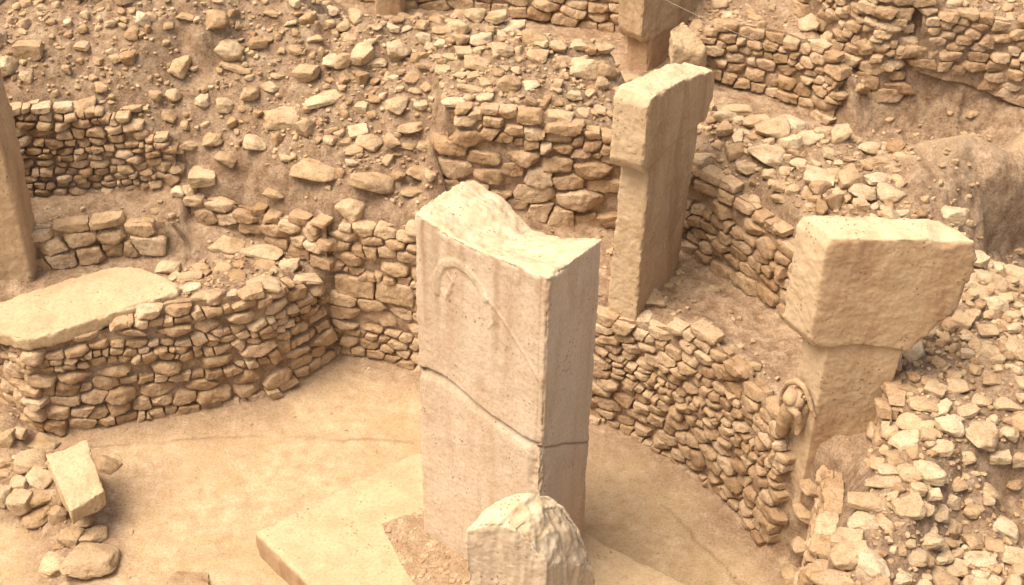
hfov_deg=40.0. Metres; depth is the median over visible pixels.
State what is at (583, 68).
loose stone
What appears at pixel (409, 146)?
loose stone
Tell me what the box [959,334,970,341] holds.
loose stone
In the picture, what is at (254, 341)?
dry stone wall
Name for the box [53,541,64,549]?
loose stone
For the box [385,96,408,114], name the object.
loose stone
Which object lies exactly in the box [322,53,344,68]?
loose stone
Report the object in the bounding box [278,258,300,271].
loose stone
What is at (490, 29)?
loose stone
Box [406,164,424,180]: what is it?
loose stone
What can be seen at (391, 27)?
loose stone
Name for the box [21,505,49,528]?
loose stone
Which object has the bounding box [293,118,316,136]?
loose stone
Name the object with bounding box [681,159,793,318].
dry stone wall
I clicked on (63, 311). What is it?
flat slab
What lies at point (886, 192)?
loose stone
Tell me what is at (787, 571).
loose stone
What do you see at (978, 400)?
loose stone
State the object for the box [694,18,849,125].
dry stone wall
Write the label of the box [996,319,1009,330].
loose stone
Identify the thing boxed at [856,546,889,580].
loose stone
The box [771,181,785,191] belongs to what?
loose stone
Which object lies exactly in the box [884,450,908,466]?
loose stone
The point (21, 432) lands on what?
loose stone
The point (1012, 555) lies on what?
loose stone
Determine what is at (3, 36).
loose stone
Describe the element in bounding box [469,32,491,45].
loose stone
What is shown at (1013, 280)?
loose stone
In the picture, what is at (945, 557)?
loose stone
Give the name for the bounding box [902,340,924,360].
loose stone
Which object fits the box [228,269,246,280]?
loose stone
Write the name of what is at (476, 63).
loose stone
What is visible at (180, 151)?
loose stone
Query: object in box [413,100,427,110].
loose stone
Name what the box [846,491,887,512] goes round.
loose stone
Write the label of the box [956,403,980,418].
loose stone
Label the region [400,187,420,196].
loose stone
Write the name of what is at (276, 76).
loose stone
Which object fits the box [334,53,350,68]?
loose stone
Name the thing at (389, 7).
standing pillar
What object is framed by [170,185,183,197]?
loose stone
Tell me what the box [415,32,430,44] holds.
loose stone
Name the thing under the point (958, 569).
loose stone
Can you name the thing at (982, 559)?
loose stone
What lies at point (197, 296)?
loose stone
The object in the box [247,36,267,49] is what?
loose stone
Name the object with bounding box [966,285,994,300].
loose stone
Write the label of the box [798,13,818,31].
loose stone
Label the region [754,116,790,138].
loose stone
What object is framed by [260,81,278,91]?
loose stone
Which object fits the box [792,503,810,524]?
loose stone
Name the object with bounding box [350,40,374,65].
loose stone
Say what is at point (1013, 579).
loose stone
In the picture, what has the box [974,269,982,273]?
loose stone
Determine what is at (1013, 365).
loose stone
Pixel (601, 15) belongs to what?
dry stone wall
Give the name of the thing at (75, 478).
squared block
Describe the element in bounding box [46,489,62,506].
loose stone
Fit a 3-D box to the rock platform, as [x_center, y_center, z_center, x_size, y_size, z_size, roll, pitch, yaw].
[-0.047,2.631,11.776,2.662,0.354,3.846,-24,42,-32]
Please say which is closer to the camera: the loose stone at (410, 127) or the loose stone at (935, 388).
the loose stone at (935, 388)
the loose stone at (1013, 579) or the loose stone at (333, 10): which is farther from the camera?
the loose stone at (333, 10)
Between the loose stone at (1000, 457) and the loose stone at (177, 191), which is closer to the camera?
the loose stone at (1000, 457)
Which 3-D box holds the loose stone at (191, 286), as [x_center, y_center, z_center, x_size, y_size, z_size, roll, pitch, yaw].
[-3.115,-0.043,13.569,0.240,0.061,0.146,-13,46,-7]
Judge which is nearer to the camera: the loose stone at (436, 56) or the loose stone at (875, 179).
the loose stone at (875, 179)
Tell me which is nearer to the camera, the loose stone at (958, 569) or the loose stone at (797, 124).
the loose stone at (958, 569)
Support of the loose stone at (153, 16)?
on the ground
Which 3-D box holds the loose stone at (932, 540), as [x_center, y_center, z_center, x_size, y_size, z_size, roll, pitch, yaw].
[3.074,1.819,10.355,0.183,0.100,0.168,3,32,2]
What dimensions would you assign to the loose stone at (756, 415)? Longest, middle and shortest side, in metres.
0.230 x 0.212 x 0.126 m
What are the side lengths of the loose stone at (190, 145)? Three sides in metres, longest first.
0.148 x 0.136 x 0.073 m
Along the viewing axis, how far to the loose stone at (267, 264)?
13.99 m
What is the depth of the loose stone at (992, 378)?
11.24 m
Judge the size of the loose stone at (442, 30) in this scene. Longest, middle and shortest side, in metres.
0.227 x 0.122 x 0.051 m
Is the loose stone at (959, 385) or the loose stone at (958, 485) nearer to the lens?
the loose stone at (958, 485)
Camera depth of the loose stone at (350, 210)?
13.81 m
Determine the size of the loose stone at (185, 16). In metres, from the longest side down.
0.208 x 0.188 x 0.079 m
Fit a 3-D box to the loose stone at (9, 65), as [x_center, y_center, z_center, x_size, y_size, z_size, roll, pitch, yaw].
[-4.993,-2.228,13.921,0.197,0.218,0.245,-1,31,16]
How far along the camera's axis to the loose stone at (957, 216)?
12.55 m
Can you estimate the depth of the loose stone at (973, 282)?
12.14 m
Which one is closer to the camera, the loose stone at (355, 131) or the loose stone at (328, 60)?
the loose stone at (355, 131)
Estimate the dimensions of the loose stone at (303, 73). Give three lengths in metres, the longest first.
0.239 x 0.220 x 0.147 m
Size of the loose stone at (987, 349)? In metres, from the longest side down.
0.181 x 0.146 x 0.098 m
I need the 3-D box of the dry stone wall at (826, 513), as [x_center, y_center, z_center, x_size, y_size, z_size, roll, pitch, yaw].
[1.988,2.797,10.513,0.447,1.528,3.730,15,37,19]
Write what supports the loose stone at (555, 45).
on the ground
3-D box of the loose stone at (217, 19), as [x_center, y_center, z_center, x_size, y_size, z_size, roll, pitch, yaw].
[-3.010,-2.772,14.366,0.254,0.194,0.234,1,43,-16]
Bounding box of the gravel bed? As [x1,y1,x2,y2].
[381,512,468,584]
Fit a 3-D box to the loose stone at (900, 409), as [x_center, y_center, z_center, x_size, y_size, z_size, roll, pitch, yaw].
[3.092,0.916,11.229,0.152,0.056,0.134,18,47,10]
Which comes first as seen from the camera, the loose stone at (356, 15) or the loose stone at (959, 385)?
the loose stone at (959, 385)
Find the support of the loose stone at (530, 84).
on the ground
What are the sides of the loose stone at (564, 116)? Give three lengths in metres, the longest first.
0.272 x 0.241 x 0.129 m
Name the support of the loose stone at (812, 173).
on the ground
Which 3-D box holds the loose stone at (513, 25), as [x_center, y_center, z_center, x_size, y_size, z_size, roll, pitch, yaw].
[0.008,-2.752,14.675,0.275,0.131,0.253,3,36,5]
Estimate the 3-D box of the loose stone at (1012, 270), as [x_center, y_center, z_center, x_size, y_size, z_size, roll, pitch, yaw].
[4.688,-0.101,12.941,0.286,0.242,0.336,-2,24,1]
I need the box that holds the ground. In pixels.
[0,0,1023,584]
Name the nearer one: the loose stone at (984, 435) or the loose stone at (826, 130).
the loose stone at (984, 435)
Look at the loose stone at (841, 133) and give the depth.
13.21 m
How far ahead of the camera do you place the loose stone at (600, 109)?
13.81 m
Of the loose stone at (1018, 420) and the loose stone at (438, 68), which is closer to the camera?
the loose stone at (1018, 420)
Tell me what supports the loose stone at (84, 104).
on the dry stone wall at (77, 153)
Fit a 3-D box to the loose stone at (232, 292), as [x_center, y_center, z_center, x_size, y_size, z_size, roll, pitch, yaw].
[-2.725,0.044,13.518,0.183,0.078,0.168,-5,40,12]
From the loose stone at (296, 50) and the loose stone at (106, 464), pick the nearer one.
the loose stone at (106, 464)
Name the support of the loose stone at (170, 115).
on the ground
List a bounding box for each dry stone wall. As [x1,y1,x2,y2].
[0,277,337,435]
[9,100,182,197]
[31,210,167,272]
[183,192,337,269]
[327,219,608,417]
[364,0,619,32]
[427,102,620,228]
[589,305,796,545]
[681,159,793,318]
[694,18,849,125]
[789,0,917,102]
[793,466,844,584]
[865,355,905,449]
[898,0,1023,106]
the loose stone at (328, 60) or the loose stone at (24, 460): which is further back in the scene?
the loose stone at (328, 60)
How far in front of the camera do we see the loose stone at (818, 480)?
11.64 m
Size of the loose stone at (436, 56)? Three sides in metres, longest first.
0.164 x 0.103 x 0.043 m
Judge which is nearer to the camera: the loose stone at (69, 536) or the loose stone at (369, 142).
the loose stone at (69, 536)
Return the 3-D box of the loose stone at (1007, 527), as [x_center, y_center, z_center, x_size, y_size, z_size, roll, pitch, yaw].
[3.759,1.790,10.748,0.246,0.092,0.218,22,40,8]
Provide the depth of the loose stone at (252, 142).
14.11 m
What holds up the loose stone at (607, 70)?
on the ground
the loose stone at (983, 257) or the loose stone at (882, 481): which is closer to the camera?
the loose stone at (882, 481)
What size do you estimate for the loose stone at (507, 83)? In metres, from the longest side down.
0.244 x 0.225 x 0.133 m
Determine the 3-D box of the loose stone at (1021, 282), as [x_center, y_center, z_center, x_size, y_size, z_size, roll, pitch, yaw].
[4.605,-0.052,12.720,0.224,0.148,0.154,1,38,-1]
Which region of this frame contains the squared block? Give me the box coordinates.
[46,440,105,524]
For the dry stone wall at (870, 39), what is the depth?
15.44 m
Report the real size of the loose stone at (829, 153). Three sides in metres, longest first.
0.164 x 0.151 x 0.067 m
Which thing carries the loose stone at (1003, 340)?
on the ground
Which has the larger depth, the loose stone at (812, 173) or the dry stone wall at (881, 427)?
the loose stone at (812, 173)
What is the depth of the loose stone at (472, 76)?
13.93 m
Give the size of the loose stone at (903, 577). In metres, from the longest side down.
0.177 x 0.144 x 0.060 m
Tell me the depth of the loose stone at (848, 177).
12.76 m
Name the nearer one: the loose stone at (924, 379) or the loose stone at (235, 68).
the loose stone at (924, 379)
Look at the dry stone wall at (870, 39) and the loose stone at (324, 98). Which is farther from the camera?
the dry stone wall at (870, 39)
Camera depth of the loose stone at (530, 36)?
14.30 m
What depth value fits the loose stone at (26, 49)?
13.93 m
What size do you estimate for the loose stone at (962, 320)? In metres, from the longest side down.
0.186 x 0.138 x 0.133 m
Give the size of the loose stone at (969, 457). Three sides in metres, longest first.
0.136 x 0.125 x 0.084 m
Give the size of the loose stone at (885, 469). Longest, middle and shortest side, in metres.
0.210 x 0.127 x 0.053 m
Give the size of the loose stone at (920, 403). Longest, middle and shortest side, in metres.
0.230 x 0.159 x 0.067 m
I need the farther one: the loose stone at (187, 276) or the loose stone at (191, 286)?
the loose stone at (187, 276)
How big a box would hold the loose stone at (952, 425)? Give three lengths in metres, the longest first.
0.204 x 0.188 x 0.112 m
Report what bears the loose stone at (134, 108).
on the ground
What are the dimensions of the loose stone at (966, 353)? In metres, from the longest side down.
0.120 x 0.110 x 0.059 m
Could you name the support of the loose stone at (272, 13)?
on the ground
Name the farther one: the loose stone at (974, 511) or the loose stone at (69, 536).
the loose stone at (69, 536)
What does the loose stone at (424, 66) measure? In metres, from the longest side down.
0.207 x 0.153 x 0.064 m
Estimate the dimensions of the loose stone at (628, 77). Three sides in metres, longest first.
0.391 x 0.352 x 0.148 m
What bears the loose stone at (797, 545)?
on the ground
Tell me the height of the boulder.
0.566 m
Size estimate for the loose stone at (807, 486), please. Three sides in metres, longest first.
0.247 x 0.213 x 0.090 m
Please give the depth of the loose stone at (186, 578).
12.00 m
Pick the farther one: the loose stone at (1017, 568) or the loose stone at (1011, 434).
the loose stone at (1011, 434)
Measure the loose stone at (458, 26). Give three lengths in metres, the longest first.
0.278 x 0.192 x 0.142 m
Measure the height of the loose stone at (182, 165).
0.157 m
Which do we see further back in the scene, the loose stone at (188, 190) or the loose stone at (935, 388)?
the loose stone at (188, 190)
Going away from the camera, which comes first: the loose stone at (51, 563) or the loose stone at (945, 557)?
the loose stone at (945, 557)
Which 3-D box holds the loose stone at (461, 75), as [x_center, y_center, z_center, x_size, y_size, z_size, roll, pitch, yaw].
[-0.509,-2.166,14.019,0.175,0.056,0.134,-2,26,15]
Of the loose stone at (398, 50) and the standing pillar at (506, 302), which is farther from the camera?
the loose stone at (398, 50)
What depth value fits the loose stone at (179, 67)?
14.25 m
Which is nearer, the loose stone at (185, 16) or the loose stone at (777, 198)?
the loose stone at (777, 198)
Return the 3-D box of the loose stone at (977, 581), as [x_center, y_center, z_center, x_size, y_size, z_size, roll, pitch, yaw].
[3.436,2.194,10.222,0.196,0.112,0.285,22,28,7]
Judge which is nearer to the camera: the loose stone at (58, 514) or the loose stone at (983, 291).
the loose stone at (983, 291)
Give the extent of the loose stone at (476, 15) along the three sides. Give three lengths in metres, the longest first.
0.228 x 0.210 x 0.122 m
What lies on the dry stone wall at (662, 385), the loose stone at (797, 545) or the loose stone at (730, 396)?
the loose stone at (730, 396)
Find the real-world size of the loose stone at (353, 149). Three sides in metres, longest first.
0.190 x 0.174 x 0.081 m
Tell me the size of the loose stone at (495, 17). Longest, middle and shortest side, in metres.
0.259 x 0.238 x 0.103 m
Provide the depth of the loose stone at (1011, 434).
10.94 m
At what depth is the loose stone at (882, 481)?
10.51 m
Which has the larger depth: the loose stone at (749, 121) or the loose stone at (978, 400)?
the loose stone at (749, 121)
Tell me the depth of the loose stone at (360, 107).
14.18 m
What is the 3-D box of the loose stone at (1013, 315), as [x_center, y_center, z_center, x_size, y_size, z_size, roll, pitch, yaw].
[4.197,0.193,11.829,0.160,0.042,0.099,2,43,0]
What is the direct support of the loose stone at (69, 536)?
on the ground
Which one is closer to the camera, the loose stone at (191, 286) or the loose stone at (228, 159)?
the loose stone at (191, 286)
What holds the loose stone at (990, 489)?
on the ground
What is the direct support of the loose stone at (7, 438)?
on the ground
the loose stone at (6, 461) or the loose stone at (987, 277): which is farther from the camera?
the loose stone at (6, 461)
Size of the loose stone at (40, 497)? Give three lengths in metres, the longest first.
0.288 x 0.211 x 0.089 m
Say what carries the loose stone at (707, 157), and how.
on the ground
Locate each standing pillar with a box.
[0,68,37,282]
[375,0,405,15]
[414,180,601,557]
[608,62,713,320]
[618,0,700,70]
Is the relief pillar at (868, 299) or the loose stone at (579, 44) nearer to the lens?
the relief pillar at (868, 299)
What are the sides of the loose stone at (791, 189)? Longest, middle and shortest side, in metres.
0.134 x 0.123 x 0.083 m
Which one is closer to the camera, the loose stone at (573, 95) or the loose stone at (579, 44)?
the loose stone at (573, 95)
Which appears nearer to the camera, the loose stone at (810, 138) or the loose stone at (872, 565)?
the loose stone at (872, 565)
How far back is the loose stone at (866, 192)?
12.66 m
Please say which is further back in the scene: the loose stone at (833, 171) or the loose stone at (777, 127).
the loose stone at (777, 127)
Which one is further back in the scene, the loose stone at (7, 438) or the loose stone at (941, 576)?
the loose stone at (7, 438)
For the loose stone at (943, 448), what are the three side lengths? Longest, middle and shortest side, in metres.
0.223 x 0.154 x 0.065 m
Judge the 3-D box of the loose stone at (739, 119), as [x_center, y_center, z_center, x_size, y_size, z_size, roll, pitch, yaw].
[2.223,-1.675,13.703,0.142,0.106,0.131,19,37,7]
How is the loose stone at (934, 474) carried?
on the ground
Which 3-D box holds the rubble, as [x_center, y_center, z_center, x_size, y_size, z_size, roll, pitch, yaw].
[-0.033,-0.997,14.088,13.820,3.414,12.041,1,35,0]
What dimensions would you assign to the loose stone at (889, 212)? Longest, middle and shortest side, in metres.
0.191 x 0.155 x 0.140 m
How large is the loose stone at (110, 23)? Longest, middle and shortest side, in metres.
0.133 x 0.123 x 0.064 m
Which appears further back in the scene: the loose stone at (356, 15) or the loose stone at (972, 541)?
the loose stone at (356, 15)
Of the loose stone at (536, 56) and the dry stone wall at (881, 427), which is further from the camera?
the loose stone at (536, 56)
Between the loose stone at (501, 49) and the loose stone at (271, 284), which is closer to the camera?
the loose stone at (271, 284)
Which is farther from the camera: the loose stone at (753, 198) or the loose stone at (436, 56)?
the loose stone at (436, 56)
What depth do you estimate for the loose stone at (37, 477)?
12.69 m
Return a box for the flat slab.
[0,267,180,350]
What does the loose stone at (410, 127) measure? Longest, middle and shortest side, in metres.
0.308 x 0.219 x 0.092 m
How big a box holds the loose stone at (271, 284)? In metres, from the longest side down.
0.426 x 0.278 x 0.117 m
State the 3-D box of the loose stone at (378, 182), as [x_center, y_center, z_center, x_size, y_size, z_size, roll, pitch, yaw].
[-1.371,-1.089,13.896,0.448,0.173,0.412,13,28,-2]
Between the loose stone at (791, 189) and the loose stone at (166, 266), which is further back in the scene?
the loose stone at (166, 266)
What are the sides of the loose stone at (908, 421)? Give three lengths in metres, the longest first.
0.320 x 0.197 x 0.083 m
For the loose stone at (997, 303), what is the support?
on the ground
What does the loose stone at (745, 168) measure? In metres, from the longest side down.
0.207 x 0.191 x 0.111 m
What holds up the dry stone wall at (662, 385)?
on the ground
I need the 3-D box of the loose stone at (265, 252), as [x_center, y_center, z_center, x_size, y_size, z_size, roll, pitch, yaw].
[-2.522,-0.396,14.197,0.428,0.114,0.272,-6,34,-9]
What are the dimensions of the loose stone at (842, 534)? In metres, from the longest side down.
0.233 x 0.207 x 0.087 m
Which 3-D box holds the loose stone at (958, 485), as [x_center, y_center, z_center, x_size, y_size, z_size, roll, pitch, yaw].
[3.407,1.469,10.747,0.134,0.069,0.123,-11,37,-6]
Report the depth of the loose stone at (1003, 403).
11.12 m
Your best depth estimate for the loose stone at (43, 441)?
13.43 m
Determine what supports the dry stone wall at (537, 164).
on the ground
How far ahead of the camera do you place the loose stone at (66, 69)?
14.01 m
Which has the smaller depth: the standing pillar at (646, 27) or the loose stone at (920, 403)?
the loose stone at (920, 403)
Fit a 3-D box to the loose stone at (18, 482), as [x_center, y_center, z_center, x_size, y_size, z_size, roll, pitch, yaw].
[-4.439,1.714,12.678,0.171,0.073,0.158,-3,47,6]
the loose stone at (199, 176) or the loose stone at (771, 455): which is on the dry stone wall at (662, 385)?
the loose stone at (771, 455)
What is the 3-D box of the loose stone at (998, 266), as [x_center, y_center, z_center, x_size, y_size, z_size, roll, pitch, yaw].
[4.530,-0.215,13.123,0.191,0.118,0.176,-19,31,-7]
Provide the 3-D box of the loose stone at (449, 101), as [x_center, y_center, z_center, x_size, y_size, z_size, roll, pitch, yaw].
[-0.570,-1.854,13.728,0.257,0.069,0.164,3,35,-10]
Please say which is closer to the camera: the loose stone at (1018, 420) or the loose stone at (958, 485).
the loose stone at (958, 485)
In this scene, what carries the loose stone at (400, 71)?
on the ground
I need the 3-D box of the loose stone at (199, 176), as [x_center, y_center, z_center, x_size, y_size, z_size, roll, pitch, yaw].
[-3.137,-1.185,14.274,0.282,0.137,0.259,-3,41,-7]
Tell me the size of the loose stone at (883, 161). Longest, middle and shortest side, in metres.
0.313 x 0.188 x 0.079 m
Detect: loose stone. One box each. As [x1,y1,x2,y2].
[0,28,7,48]
[0,56,18,76]
[0,428,15,448]
[0,455,12,467]
[0,470,9,480]
[0,485,10,507]
[5,489,32,516]
[9,475,27,489]
[12,40,42,62]
[14,448,46,473]
[15,425,27,439]
[18,71,32,84]
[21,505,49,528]
[26,465,52,488]
[28,99,39,105]
[28,432,59,451]
[29,488,51,507]
[38,551,64,578]
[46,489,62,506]
[50,505,66,524]
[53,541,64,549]
[57,526,84,548]
[59,542,119,579]
[61,65,71,73]
[67,95,95,113]
[71,518,92,528]
[73,40,90,50]
[79,525,108,543]
[96,455,121,474]
[104,20,117,26]
[114,0,136,4]
[122,104,143,111]
[135,11,150,26]
[146,12,156,22]
[155,260,180,273]
[161,109,177,122]
[165,571,209,584]
[167,55,191,78]
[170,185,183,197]
[175,12,193,20]
[175,145,183,153]
[176,161,184,173]
[177,270,202,282]
[179,282,200,291]
[181,140,196,150]
[182,185,196,195]
[188,166,215,187]
[190,292,217,304]
[192,262,210,269]
[195,93,209,107]
[201,132,222,146]
[205,9,229,29]
[209,235,245,254]
[213,259,233,271]
[214,39,244,61]
[214,151,236,167]
[216,97,233,112]
[219,61,251,73]
[225,289,236,302]
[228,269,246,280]
[240,85,259,100]
[240,244,282,260]
[243,134,266,150]
[245,275,281,293]
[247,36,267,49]
[254,259,274,269]
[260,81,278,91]
[261,106,298,130]
[262,188,283,199]
[263,10,278,16]
[270,73,284,78]
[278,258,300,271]
[284,20,297,25]
[287,44,304,55]
[289,158,337,181]
[292,64,320,82]
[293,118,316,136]
[293,273,322,284]
[305,89,339,109]
[306,34,322,42]
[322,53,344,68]
[327,5,338,16]
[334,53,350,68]
[335,198,365,224]
[343,33,356,41]
[345,142,363,155]
[347,122,367,139]
[348,8,364,25]
[349,172,394,193]
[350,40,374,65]
[354,101,367,114]
[355,133,382,151]
[367,24,382,29]
[367,58,386,66]
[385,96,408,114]
[386,23,399,32]
[386,40,411,61]
[395,69,405,74]
[395,121,423,133]
[400,25,412,32]
[400,143,414,149]
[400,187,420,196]
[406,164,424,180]
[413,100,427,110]
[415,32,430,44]
[416,63,431,69]
[417,140,428,151]
[429,53,442,58]
[432,25,452,33]
[434,64,449,73]
[440,97,464,107]
[447,19,471,33]
[451,72,467,78]
[454,46,472,58]
[456,84,482,92]
[464,8,485,22]
[464,55,490,71]
[467,70,480,81]
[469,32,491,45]
[479,77,491,88]
[484,9,507,24]
[485,26,494,34]
[491,42,514,57]
[496,74,520,92]
[501,19,526,33]
[521,28,548,45]
[522,80,539,90]
[526,48,549,64]
[546,109,573,122]
[548,39,567,51]
[557,72,568,79]
[566,90,582,100]
[570,39,588,50]
[570,57,599,79]
[576,107,589,118]
[593,104,606,115]
[598,60,616,79]
[622,73,642,82]
[636,309,652,323]
[645,288,665,307]
[694,153,712,163]
[712,111,736,122]
[720,104,754,115]
[724,389,735,399]
[732,115,745,124]
[735,161,757,174]
[742,114,770,128]
[746,360,761,370]
[747,143,785,168]
[747,194,759,203]
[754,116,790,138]
[754,412,761,419]
[768,449,775,464]
[770,194,785,203]
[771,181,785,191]
[775,133,802,150]
[780,564,797,584]
[781,114,808,130]
[785,184,799,195]
[789,157,807,167]
[790,536,805,555]
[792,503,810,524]
[796,130,824,146]
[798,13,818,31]
[799,478,818,497]
[803,164,835,185]
[808,180,831,196]
[809,569,855,584]
[813,126,833,138]
[815,465,826,484]
[822,147,837,159]
[826,168,839,175]
[827,540,869,570]
[830,527,863,548]
[831,123,851,144]
[832,187,846,195]
[838,166,862,188]
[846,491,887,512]
[847,510,879,530]
[848,183,876,200]
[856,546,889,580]
[857,141,881,153]
[859,156,889,166]
[863,172,888,185]
[864,475,901,488]
[875,463,897,475]
[876,182,906,203]
[880,206,900,218]
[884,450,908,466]
[887,430,919,450]
[891,492,925,519]
[892,405,902,412]
[893,569,912,584]
[895,412,934,430]
[896,463,922,483]
[897,383,918,393]
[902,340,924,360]
[906,548,927,566]
[908,396,937,412]
[909,481,927,496]
[913,460,946,485]
[920,375,939,384]
[922,531,943,549]
[923,380,947,397]
[926,488,942,501]
[930,439,954,456]
[932,564,959,584]
[934,414,964,437]
[935,504,949,522]
[936,550,954,565]
[937,398,952,415]
[941,205,968,226]
[946,378,969,392]
[946,517,961,539]
[946,562,968,576]
[947,493,960,509]
[951,310,975,329]
[952,477,967,491]
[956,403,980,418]
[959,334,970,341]
[960,348,974,358]
[960,534,984,548]
[962,451,976,465]
[962,504,984,518]
[962,551,997,567]
[964,275,977,288]
[964,420,998,451]
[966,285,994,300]
[971,394,991,406]
[974,250,990,266]
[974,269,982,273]
[974,577,994,584]
[975,271,1008,291]
[976,324,999,337]
[978,341,999,357]
[982,370,1001,385]
[983,482,998,499]
[984,296,1009,311]
[984,535,1003,552]
[989,449,1011,464]
[990,353,1005,363]
[992,261,1005,275]
[992,396,1023,410]
[992,516,1018,543]
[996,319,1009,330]
[1000,337,1007,343]
[1000,426,1018,442]
[1001,546,1023,564]
[1002,264,1023,278]
[1003,310,1020,319]
[1004,573,1023,584]
[1005,276,1019,286]
[1005,337,1023,360]
[1005,364,1020,370]
[1006,322,1021,333]
[1006,479,1022,490]
[1008,561,1023,579]
[1010,410,1023,437]
[1011,452,1023,468]
[1015,277,1023,287]
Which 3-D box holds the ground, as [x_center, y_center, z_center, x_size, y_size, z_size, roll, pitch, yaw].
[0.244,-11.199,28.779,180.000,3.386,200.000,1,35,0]
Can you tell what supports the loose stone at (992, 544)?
on the ground
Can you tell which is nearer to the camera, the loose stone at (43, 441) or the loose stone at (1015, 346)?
the loose stone at (1015, 346)
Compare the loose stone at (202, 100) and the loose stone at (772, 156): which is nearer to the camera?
the loose stone at (772, 156)
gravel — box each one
[0,0,1023,584]
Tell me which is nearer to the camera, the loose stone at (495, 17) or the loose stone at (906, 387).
the loose stone at (906, 387)
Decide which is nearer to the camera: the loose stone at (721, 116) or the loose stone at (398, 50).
the loose stone at (721, 116)
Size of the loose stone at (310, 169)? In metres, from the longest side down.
0.524 x 0.352 x 0.148 m
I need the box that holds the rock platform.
[256,453,686,584]
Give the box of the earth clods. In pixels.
[3,0,1023,584]
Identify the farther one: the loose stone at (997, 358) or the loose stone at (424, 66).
the loose stone at (424, 66)
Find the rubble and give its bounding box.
[0,0,1023,584]
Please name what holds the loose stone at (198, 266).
on the ground
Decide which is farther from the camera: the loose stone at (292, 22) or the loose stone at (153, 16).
the loose stone at (292, 22)
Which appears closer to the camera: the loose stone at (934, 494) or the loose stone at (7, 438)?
the loose stone at (934, 494)
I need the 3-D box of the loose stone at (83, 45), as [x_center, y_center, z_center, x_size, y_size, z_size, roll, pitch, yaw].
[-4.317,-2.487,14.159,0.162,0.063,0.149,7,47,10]
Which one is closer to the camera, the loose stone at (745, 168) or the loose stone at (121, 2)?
the loose stone at (745, 168)
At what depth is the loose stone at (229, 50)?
14.32 m
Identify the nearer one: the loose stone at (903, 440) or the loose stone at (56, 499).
the loose stone at (903, 440)
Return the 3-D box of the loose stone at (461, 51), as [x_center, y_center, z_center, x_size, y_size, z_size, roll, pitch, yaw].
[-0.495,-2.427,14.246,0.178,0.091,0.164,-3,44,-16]
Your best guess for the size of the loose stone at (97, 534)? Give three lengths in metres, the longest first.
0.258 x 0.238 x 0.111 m
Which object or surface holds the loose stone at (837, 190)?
on the ground
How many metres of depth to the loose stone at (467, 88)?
13.82 m
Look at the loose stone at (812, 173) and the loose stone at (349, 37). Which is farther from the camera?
the loose stone at (349, 37)
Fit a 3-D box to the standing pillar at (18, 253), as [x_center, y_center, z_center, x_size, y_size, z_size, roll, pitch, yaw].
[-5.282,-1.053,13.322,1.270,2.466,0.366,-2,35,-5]
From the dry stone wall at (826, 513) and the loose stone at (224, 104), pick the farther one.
the loose stone at (224, 104)
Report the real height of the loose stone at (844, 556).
0.150 m
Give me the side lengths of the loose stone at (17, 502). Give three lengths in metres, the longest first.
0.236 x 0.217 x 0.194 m
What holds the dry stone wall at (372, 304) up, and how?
on the ground
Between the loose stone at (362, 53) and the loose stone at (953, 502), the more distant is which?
the loose stone at (362, 53)
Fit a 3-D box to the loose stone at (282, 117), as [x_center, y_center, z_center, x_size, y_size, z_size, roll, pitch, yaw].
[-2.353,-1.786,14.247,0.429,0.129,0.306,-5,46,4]
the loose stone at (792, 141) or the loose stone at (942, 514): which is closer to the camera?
the loose stone at (942, 514)
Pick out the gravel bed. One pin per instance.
(411, 569)
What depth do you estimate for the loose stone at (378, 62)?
14.35 m
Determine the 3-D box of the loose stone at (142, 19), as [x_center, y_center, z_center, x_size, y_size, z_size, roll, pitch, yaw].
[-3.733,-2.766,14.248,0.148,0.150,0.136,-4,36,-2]
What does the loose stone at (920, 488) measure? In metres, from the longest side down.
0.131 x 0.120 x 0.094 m
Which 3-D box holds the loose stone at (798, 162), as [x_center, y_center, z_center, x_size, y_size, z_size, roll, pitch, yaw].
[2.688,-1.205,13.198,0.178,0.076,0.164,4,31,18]
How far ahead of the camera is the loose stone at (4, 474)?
12.98 m
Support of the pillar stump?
on the rock platform
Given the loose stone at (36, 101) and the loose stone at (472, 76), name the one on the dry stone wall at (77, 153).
the loose stone at (36, 101)
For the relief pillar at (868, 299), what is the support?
on the ground
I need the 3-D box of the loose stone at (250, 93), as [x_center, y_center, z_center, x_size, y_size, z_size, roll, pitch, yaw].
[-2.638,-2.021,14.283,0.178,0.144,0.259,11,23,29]
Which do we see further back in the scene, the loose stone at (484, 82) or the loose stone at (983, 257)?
the loose stone at (484, 82)
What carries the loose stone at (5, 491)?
on the ground
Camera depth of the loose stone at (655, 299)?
13.26 m
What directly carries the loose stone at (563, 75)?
on the ground
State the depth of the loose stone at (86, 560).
12.04 m
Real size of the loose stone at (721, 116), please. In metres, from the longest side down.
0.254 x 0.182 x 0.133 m
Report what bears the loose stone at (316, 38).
on the ground
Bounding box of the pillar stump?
[465,493,594,584]
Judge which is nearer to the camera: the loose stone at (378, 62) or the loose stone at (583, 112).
the loose stone at (583, 112)
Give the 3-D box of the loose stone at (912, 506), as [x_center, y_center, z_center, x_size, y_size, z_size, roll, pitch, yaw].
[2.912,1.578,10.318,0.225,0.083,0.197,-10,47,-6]
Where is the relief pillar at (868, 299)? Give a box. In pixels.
[775,215,977,503]
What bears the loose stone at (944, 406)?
on the ground
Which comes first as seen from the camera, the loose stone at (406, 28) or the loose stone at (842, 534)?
the loose stone at (842, 534)
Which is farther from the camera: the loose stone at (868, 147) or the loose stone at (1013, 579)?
the loose stone at (868, 147)
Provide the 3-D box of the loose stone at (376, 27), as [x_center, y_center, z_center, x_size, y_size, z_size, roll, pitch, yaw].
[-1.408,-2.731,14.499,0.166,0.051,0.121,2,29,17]

